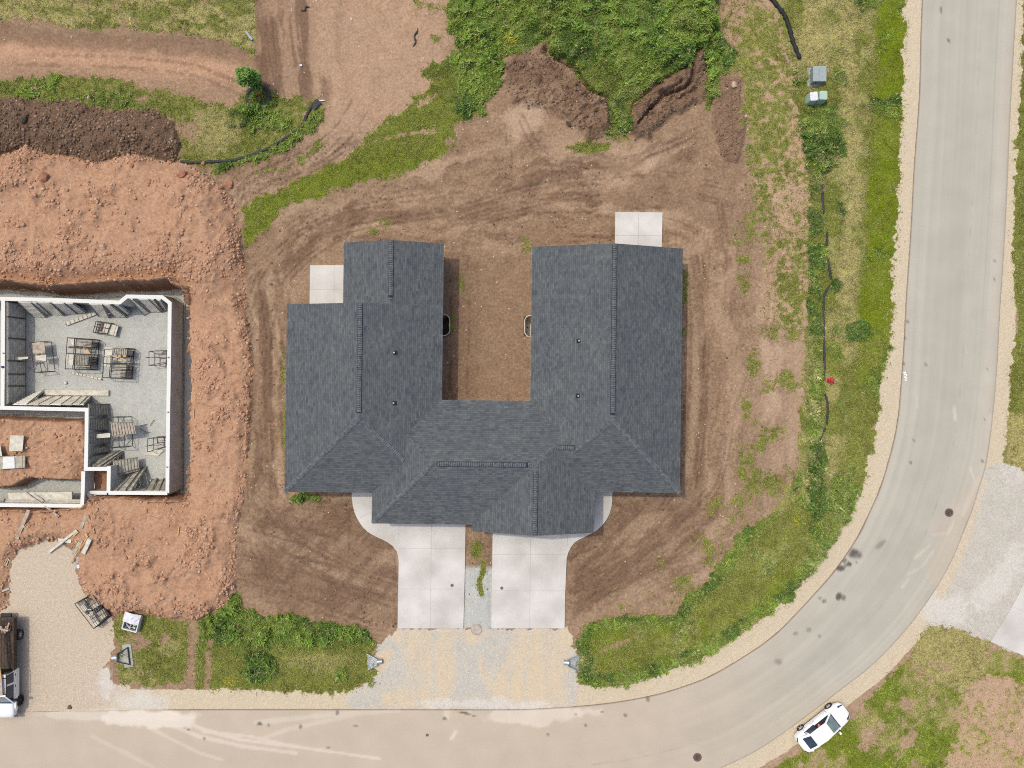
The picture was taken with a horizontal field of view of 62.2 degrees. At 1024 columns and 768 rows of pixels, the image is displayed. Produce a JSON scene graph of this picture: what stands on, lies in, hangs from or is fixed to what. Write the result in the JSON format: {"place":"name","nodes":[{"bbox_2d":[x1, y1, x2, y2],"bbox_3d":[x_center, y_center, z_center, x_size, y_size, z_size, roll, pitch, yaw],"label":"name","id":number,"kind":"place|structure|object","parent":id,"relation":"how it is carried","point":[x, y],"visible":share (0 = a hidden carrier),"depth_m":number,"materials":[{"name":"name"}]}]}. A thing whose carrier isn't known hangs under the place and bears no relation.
{"place":"outdoors","nodes":[
{"label":"outdoors","id":0,"kind":"place"},
{"bbox_2d":[310,265,343,303],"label":"patio","id":1,"kind":"structure","parent":0,"point":[326,283],"depth_m":65.95,"materials":[{"name":"concrete"}]},
{"bbox_2d":[352,493,465,627],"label":"driveway","id":2,"kind":"structure","parent":0,"point":[431,558],"depth_m":65.95,"materials":[{"name":"concrete"}]},
{"bbox_2d":[0,0,1016,767],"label":"road","id":3,"kind":"structure","parent":0,"point":[852,618],"depth_m":65.94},
{"bbox_2d":[693,753,701,761],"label":"manhole cover","id":4,"kind":"object","parent":3,"relation":"on","point":[697,757],"visible":1,"depth_m":65.90,"materials":[{"name":"metal"}]},
{"bbox_2d":[945,508,952,516],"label":"manhole cover","id":5,"kind":"object","parent":3,"relation":"on","point":[948,512],"visible":1,"depth_m":65.90,"materials":[{"name":"metal"}]},
{"bbox_2d":[0,0,1023,767],"bbox_3d":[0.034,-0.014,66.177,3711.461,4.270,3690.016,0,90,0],"label":"ground","id":6,"kind":"structure","parent":0,"point":[66,648],"depth_m":66.01,"materials":[{"name":"soil"}]},
{"bbox_2d":[0,613,23,717],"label":"flatbed truck","id":7,"kind":"object","parent":6,"relation":"on","point":[11,699],"visible":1,"depth_m":64.98,"materials":[{"name":"white paint"}]},
{"bbox_2d":[0,679,2,695],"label":"timber","id":8,"kind":"object","parent":7,"relation":"on","point":[1,689],"visible":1,"depth_m":63.84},
{"bbox_2d":[0,456,25,469],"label":"board stack","id":9,"kind":"object","parent":6,"relation":"on","point":[17,461],"visible":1,"depth_m":66.10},
{"bbox_2d":[3,457,14,468],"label":"plywood sheet","id":10,"kind":"object","parent":9,"relation":"on","point":[8,462],"visible":1,"depth_m":66.04,"materials":[{"name":"wood"}]},
{"bbox_2d":[7,338,24,360],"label":"concrete form","id":11,"kind":"object","parent":6,"relation":"on","point":[15,347],"visible":0.98,"depth_m":66.89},
{"bbox_2d":[7,361,24,373],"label":"concrete form","id":12,"kind":"object","parent":6,"relation":"on","point":[14,367],"visible":0.98,"depth_m":66.89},
{"bbox_2d":[7,317,25,338],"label":"concrete form","id":13,"kind":"object","parent":6,"relation":"on","point":[16,328],"visible":1,"depth_m":66.92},
{"bbox_2d":[7,386,25,403],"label":"concrete form","id":14,"kind":"object","parent":6,"relation":"on","point":[15,393],"visible":0.73,"depth_m":66.80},
{"bbox_2d":[7,302,25,318],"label":"concrete form","id":15,"kind":"object","parent":6,"relation":"on","point":[16,310],"visible":0.88,"depth_m":66.89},
{"bbox_2d":[9,435,23,450],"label":"plywood sheet","id":16,"kind":"object","parent":6,"relation":"on","point":[16,443],"visible":1,"depth_m":66.05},
{"bbox_2d":[7,374,25,385],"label":"concrete form","id":17,"kind":"object","parent":6,"relation":"on","point":[15,380],"visible":1,"depth_m":66.89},
{"bbox_2d":[15,510,29,539],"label":"board","id":18,"kind":"object","parent":6,"relation":"on","point":[23,522],"visible":1,"depth_m":65.40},
{"bbox_2d":[18,115,26,123],"bbox_3d":[-37.417,-20.245,64.933,0.608,0.593,0.674,0,90,0],"label":"boulder","id":19,"kind":"object","parent":6,"relation":"on","point":[23,119],"visible":1,"depth_m":64.76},
{"bbox_2d":[13,389,44,404],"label":"concrete form","id":20,"kind":"object","parent":6,"relation":"on","point":[29,398],"visible":1,"depth_m":66.76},
{"bbox_2d":[18,301,45,317],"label":"concrete form","id":21,"kind":"object","parent":6,"relation":"on","point":[31,309],"visible":1,"depth_m":67.03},
{"bbox_2d":[17,341,54,372],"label":"scaffold","id":22,"kind":"object","parent":6,"relation":"on","point":[39,347],"visible":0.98,"depth_m":67.21,"materials":[{"name":"metal"}]},
{"bbox_2d":[35,355,46,360],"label":"slat bundle","id":23,"kind":"object","parent":22,"relation":"on","point":[42,357],"visible":1,"depth_m":67.10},
{"bbox_2d":[27,395,51,404],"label":"concrete form","id":24,"kind":"object","parent":6,"relation":"on","point":[39,400],"visible":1,"depth_m":66.77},
{"bbox_2d":[32,302,49,314],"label":"concrete form","id":25,"kind":"object","parent":6,"relation":"on","point":[40,308],"visible":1,"depth_m":67.04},
{"bbox_2d":[39,172,48,181],"bbox_3d":[-35.649,-15.710,64.560,0.690,0.554,0.880,11,90,0],"label":"boulder","id":26,"kind":"object","parent":6,"relation":"on","point":[43,176],"visible":1,"depth_m":64.43,"materials":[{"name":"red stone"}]},
{"bbox_2d":[37,302,63,315],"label":"concrete form","id":27,"kind":"object","parent":6,"relation":"on","point":[49,308],"visible":1,"depth_m":67.03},
{"bbox_2d":[39,395,64,404],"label":"concrete form","id":28,"kind":"object","parent":6,"relation":"on","point":[48,401],"visible":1,"depth_m":66.77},
{"bbox_2d":[50,395,73,404],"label":"concrete form","id":29,"kind":"object","parent":6,"relation":"on","point":[60,400],"visible":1,"depth_m":66.79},
{"bbox_2d":[48,530,76,552],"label":"board","id":30,"kind":"object","parent":6,"relation":"on","point":[62,541],"visible":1,"depth_m":65.61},
{"bbox_2d":[51,302,76,313],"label":"concrete form","id":31,"kind":"object","parent":6,"relation":"on","point":[62,307],"visible":1,"depth_m":66.94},
{"bbox_2d":[58,538,71,542],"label":"board","id":32,"kind":"object","parent":6,"relation":"on","point":[66,541],"visible":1,"depth_m":65.71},
{"bbox_2d":[61,395,82,404],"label":"concrete form","id":33,"kind":"object","parent":6,"relation":"on","point":[70,400],"visible":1,"depth_m":66.78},
{"bbox_2d":[65,302,86,313],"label":"concrete form","id":34,"kind":"object","parent":6,"relation":"on","point":[74,307],"visible":1,"depth_m":66.93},
{"bbox_2d":[72,541,80,555],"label":"board","id":35,"kind":"object","parent":6,"relation":"on","point":[75,550],"visible":1,"depth_m":65.69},
{"bbox_2d":[65,312,95,325],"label":"segmented board","id":36,"kind":"object","parent":6,"relation":"on","point":[80,318],"visible":0.91,"depth_m":68.13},
{"bbox_2d":[72,395,88,404],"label":"concrete form","id":37,"kind":"object","parent":6,"relation":"on","point":[79,400],"visible":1,"depth_m":66.77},
{"bbox_2d":[65,337,99,369],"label":"form rack","id":38,"kind":"object","parent":6,"relation":"on","point":[73,353],"visible":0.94,"depth_m":67.00,"materials":[{"name":"metal"}]},
{"bbox_2d":[66,354,74,364],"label":"plywood sheet","id":39,"kind":"object","parent":38,"relation":"on","point":[70,359],"visible":1,"depth_m":67.20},
{"bbox_2d":[75,355,88,364],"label":"concrete form","id":40,"kind":"object","parent":38,"relation":"on","point":[81,359],"visible":1,"depth_m":67.02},
{"bbox_2d":[80,515,86,528],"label":"board","id":41,"kind":"object","parent":6,"relation":"on","point":[82,523],"visible":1,"depth_m":65.55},
{"bbox_2d":[80,395,90,404],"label":"concrete form","id":42,"kind":"object","parent":6,"relation":"on","point":[84,401],"visible":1,"depth_m":66.92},
{"bbox_2d":[81,538,91,553],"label":"board","id":43,"kind":"object","parent":6,"relation":"on","point":[86,546],"visible":1,"depth_m":65.28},
{"bbox_2d":[71,372,101,379],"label":"segmented board","id":44,"kind":"object","parent":6,"relation":"on","point":[86,375],"visible":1,"depth_m":68.13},
{"bbox_2d":[0,96,179,164],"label":"dark clods","id":45,"kind":"object","parent":6,"relation":"on","point":[67,124],"visible":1,"depth_m":65.21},
{"bbox_2d":[0,295,185,507],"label":"foundation","id":46,"kind":"object","parent":6,"relation":"on","point":[175,402],"visible":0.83,"depth_m":66.26,"materials":[{"name":"concrete"}]},
{"bbox_2d":[3,498,79,502],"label":"concrete form","id":47,"kind":"object","parent":46,"relation":"attached to","point":[46,500],"visible":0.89,"depth_m":66.66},
{"bbox_2d":[26,492,59,517],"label":"timber pair","id":48,"kind":"object","parent":46,"relation":"attached to","point":[48,508],"visible":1,"depth_m":65.93},
{"bbox_2d":[75,594,110,628],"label":"form rack","id":49,"kind":"object","parent":6,"relation":"on","point":[106,618],"visible":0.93,"depth_m":65.23,"materials":[{"name":"metal"}]},
{"bbox_2d":[79,604,87,611],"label":"concrete form","id":50,"kind":"object","parent":49,"relation":"on","point":[83,608],"visible":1,"depth_m":65.14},
{"bbox_2d":[99,611,108,619],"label":"concrete form","id":51,"kind":"object","parent":49,"relation":"in","point":[102,616],"visible":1,"depth_m":65.44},
{"bbox_2d":[89,453,107,463],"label":"concrete form","id":52,"kind":"object","parent":6,"relation":"on","point":[92,459],"visible":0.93,"depth_m":66.66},
{"bbox_2d":[89,418,108,429],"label":"concrete form","id":53,"kind":"object","parent":6,"relation":"on","point":[97,423],"visible":1,"depth_m":67.08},
{"bbox_2d":[89,303,108,317],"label":"concrete form","id":54,"kind":"object","parent":6,"relation":"on","point":[99,310],"visible":1,"depth_m":66.89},
{"bbox_2d":[88,404,110,415],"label":"concrete form","id":55,"kind":"object","parent":6,"relation":"on","point":[99,409],"visible":1,"depth_m":67.08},
{"bbox_2d":[89,432,109,443],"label":"concrete form","id":56,"kind":"object","parent":6,"relation":"on","point":[93,439],"visible":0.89,"depth_m":66.69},
{"bbox_2d":[89,446,110,453],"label":"concrete form","id":57,"kind":"object","parent":6,"relation":"on","point":[100,449],"visible":0.98,"depth_m":67.07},
{"bbox_2d":[93,321,113,333],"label":"form rack","id":58,"kind":"object","parent":6,"relation":"on","point":[100,327],"visible":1,"depth_m":67.73,"materials":[{"name":"wood"}]},
{"bbox_2d":[102,323,118,336],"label":"concrete form","id":59,"kind":"object","parent":58,"relation":"on","point":[113,329],"visible":1,"depth_m":67.84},
{"bbox_2d":[91,450,118,465],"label":"concrete form","id":60,"kind":"object","parent":6,"relation":"on","point":[103,458],"visible":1,"depth_m":67.15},
{"bbox_2d":[96,450,122,465],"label":"concrete form","id":61,"kind":"object","parent":6,"relation":"on","point":[106,460],"visible":1,"depth_m":67.23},
{"bbox_2d":[102,451,123,465],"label":"concrete form","id":62,"kind":"object","parent":6,"relation":"on","point":[108,463],"visible":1,"depth_m":67.03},
{"bbox_2d":[103,304,126,317],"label":"concrete form","id":63,"kind":"object","parent":6,"relation":"on","point":[113,310],"visible":1,"depth_m":67.09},
{"bbox_2d":[99,416,132,447],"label":"scaffold","id":64,"kind":"object","parent":6,"relation":"on","point":[123,417],"visible":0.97,"depth_m":66.89,"materials":[{"name":"metal"}]},
{"bbox_2d":[96,433,110,437],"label":"plank","id":65,"kind":"object","parent":64,"relation":"on","point":[105,435],"visible":1,"depth_m":66.70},
{"bbox_2d":[110,422,135,435],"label":"concrete form","id":66,"kind":"object","parent":64,"relation":"on","point":[121,428],"visible":1,"depth_m":66.84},
{"bbox_2d":[102,348,134,378],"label":"form rack","id":67,"kind":"object","parent":6,"relation":"on","point":[126,363],"visible":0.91,"depth_m":66.99,"materials":[{"name":"metal"}]},
{"bbox_2d":[104,357,111,366],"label":"plywood sheet","id":68,"kind":"object","parent":67,"relation":"on","point":[107,360],"visible":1,"depth_m":67.30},
{"bbox_2d":[105,347,113,355],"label":"plywood sheet","id":69,"kind":"object","parent":67,"relation":"on","point":[108,352],"visible":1,"depth_m":67.00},
{"bbox_2d":[113,348,126,354],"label":"concrete form","id":70,"kind":"object","parent":67,"relation":"on","point":[122,351],"visible":1,"depth_m":66.98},
{"bbox_2d":[111,644,133,667],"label":"culvert end","id":71,"kind":"object","parent":6,"relation":"on","point":[126,661],"visible":1,"depth_m":65.91,"materials":[{"name":"concrete"}]},
{"bbox_2d":[114,304,130,315],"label":"concrete form","id":72,"kind":"object","parent":6,"relation":"on","point":[122,309],"visible":1,"depth_m":66.98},
{"bbox_2d":[114,473,131,490],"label":"concrete form","id":73,"kind":"object","parent":6,"relation":"on","point":[118,486],"visible":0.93,"depth_m":66.46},
{"bbox_2d":[0,144,254,620],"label":"red clods","id":74,"kind":"object","parent":6,"relation":"on","point":[197,376],"visible":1,"depth_m":65.30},
{"bbox_2d":[118,460,139,475],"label":"concrete form","id":75,"kind":"object","parent":6,"relation":"on","point":[134,470],"visible":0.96,"depth_m":67.39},
{"bbox_2d":[113,457,138,473],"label":"concrete form","id":76,"kind":"object","parent":75,"relation":"on","point":[127,464],"visible":1,"depth_m":67.20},
{"bbox_2d":[118,466,142,490],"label":"concrete form","id":77,"kind":"object","parent":6,"relation":"on","point":[127,483],"visible":0.95,"depth_m":66.76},
{"bbox_2d":[121,612,142,632],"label":"bulk bag","id":78,"kind":"object","parent":6,"relation":"on","point":[133,619],"visible":1,"depth_m":65.38,"materials":[{"name":"fabric"}]},
{"bbox_2d":[127,466,146,490],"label":"concrete form","id":79,"kind":"object","parent":6,"relation":"on","point":[134,482],"visible":1,"depth_m":66.83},
{"bbox_2d":[130,298,149,315],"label":"concrete form","id":80,"kind":"object","parent":6,"relation":"on","point":[144,311],"visible":1,"depth_m":67.21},
{"bbox_2d":[138,299,161,312],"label":"concrete form","id":81,"kind":"object","parent":6,"relation":"on","point":[148,305],"visible":1,"depth_m":67.04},
{"bbox_2d":[145,479,156,490],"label":"concrete form","id":82,"kind":"object","parent":6,"relation":"on","point":[151,485],"visible":1,"depth_m":66.83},
{"bbox_2d":[145,449,163,455],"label":"plywood sheet","id":83,"kind":"object","parent":6,"relation":"on","point":[156,452],"visible":1,"depth_m":68.20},
{"bbox_2d":[149,299,162,311],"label":"concrete form","id":84,"kind":"object","parent":6,"relation":"on","point":[154,302],"visible":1,"depth_m":66.60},
{"bbox_2d":[146,350,166,365],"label":"scaffold","id":85,"kind":"object","parent":6,"relation":"on","point":[154,357],"visible":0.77,"depth_m":67.18,"materials":[{"name":"metal"}]},
{"bbox_2d":[147,437,165,451],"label":"scaffold","id":86,"kind":"object","parent":6,"relation":"on","point":[156,443],"visible":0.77,"depth_m":67.18,"materials":[{"name":"metal"}]},
{"bbox_2d":[153,478,163,490],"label":"concrete form","id":87,"kind":"object","parent":6,"relation":"on","point":[158,485],"visible":1,"depth_m":66.85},
{"bbox_2d":[156,299,166,310],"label":"concrete form","id":88,"kind":"object","parent":6,"relation":"on","point":[161,303],"visible":1,"depth_m":66.81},
{"bbox_2d":[176,170,186,177],"bbox_3d":[-25.369,-16.104,65.155,0.811,0.503,0.511,-17,90,0],"label":"boulder","id":89,"kind":"object","parent":6,"relation":"on","point":[181,174],"visible":1,"depth_m":64.99,"materials":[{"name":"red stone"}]},
{"bbox_2d":[224,180,232,187],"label":"boulder","id":90,"kind":"object","parent":6,"relation":"on","point":[228,183],"visible":1,"depth_m":65.79,"materials":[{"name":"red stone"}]},
{"bbox_2d":[180,105,312,163],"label":"silt sock","id":91,"kind":"object","parent":6,"relation":"on","point":[251,154],"visible":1,"depth_m":65.86,"materials":[{"name":"black fabric"}]},
{"bbox_2d":[310,99,320,109],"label":"silt fabric","id":92,"kind":"object","parent":91,"relation":"on","point":[316,103],"visible":1,"depth_m":65.87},
{"bbox_2d":[235,66,262,91],"bbox_3d":[-19.812,-23.037,64.210,1.890,3.851,1.755,0,90,0],"label":"young tree","id":93,"kind":"object","parent":6,"relation":"on","point":[248,76],"visible":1,"depth_m":63.18,"materials":[{"name":"green plant"}]},
{"bbox_2d":[245,86,271,107],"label":"storm inlet","id":94,"kind":"object","parent":6,"relation":"on","point":[265,89],"visible":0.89,"depth_m":65.78,"materials":[{"name":"black fabric"}]},
{"bbox_2d":[366,653,382,670],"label":"culvert end","id":95,"kind":"object","parent":6,"relation":"on","point":[375,660],"visible":1,"depth_m":65.98,"materials":[{"name":"metal"}]},
{"bbox_2d":[443,314,449,335],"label":"window well","id":96,"kind":"object","parent":6,"relation":"on","point":[445,327],"depth_m":67.09,"materials":[{"name":"grey metal"}]},
{"bbox_2d":[471,624,481,634],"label":"sewer lid","id":97,"kind":"object","parent":6,"relation":"on","point":[476,629],"visible":1,"depth_m":65.90,"materials":[{"name":"concrete"}]},
{"bbox_2d":[284,240,682,535],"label":"house","id":98,"kind":"structure","parent":6,"relation":"on","point":[369,409],"depth_m":62.12,"materials":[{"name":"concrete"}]},
{"bbox_2d":[204,40,800,626],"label":"brown clods","id":99,"kind":"object","parent":6,"relation":"on","point":[568,76],"visible":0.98,"depth_m":65.72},
{"bbox_2d":[0,0,1023,767],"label":"grass","id":100,"kind":"structure","parent":6,"relation":"on","point":[574,28],"depth_m":65.95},
{"bbox_2d":[4,14,1022,758],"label":"pale pebbles","id":101,"kind":"object","parent":6,"relation":"on","point":[452,204],"visible":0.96,"depth_m":65.99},
{"bbox_2d":[524,315,530,337],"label":"window well","id":102,"kind":"object","parent":6,"relation":"on","point":[527,327],"depth_m":67.09,"materials":[{"name":"white metal"}]},
{"bbox_2d":[564,654,579,670],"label":"culvert end","id":103,"kind":"object","parent":6,"relation":"on","point":[573,660],"visible":1,"depth_m":65.98,"materials":[{"name":"metal"}]},
{"bbox_2d":[770,0,801,58],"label":"silt sock","id":104,"kind":"object","parent":6,"relation":"on","point":[788,24],"visible":1,"depth_m":65.81,"materials":[{"name":"black fabric"}]},
{"bbox_2d":[793,428,825,489],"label":"silt fence","id":105,"kind":"object","parent":6,"relation":"on","point":[824,429],"visible":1,"depth_m":66.10,"materials":[{"name":"black fabric"}]},
{"bbox_2d":[805,92,818,105],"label":"utility pedestal","id":106,"kind":"object","parent":6,"relation":"on","point":[811,98],"visible":1,"depth_m":65.25,"materials":[{"name":"green plastic"}]},
{"bbox_2d":[807,66,825,86],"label":"transformer box","id":107,"kind":"object","parent":6,"relation":"on","point":[817,76],"visible":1,"depth_m":65.36,"materials":[{"name":"metal"}]},
{"bbox_2d":[815,91,827,104],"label":"utility pedestal","id":108,"kind":"object","parent":6,"relation":"on","point":[822,97],"visible":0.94,"depth_m":65.09,"materials":[{"name":"green plastic"}]},
{"bbox_2d":[794,702,849,752],"bbox_3d":[23.946,26.413,65.233,4.547,1.455,2.160,-38,90,0],"label":"parked car","id":109,"kind":"object","parent":6,"relation":"on","point":[831,719],"visible":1,"depth_m":64.98,"materials":[{"name":"white paint"}]},
{"bbox_2d":[821,172,824,213],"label":"silt fence","id":110,"kind":"object","parent":6,"relation":"on","point":[822,197],"visible":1,"depth_m":66.00,"materials":[{"name":"black fabric"}]},
{"bbox_2d":[824,393,828,424],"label":"silt fence","id":111,"kind":"object","parent":6,"relation":"on","point":[827,407],"visible":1,"depth_m":66.08,"materials":[{"name":"black fabric"}]},
{"bbox_2d":[822,281,834,380],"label":"silt fence","id":112,"kind":"object","parent":6,"relation":"on","point":[823,322],"visible":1,"depth_m":66.09,"materials":[{"name":"black fabric"}]},
{"bbox_2d":[826,259,831,278],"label":"silt fence","id":113,"kind":"object","parent":6,"relation":"on","point":[829,269],"visible":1,"depth_m":66.12,"materials":[{"name":"black fabric"}]},
{"bbox_2d":[491,492,611,627],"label":"driveway","id":114,"kind":"structure","parent":0,"point":[528,574],"depth_m":65.95,"materials":[{"name":"concrete"}]},
{"bbox_2d":[615,212,662,246],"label":"patio","id":115,"kind":"structure","parent":0,"point":[639,228],"depth_m":65.95,"materials":[{"name":"concrete"}]},
{"bbox_2d":[990,582,1023,654],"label":"driveway","id":116,"kind":"structure","parent":0,"point":[1009,634],"depth_m":65.94,"materials":[{"name":"concrete"}]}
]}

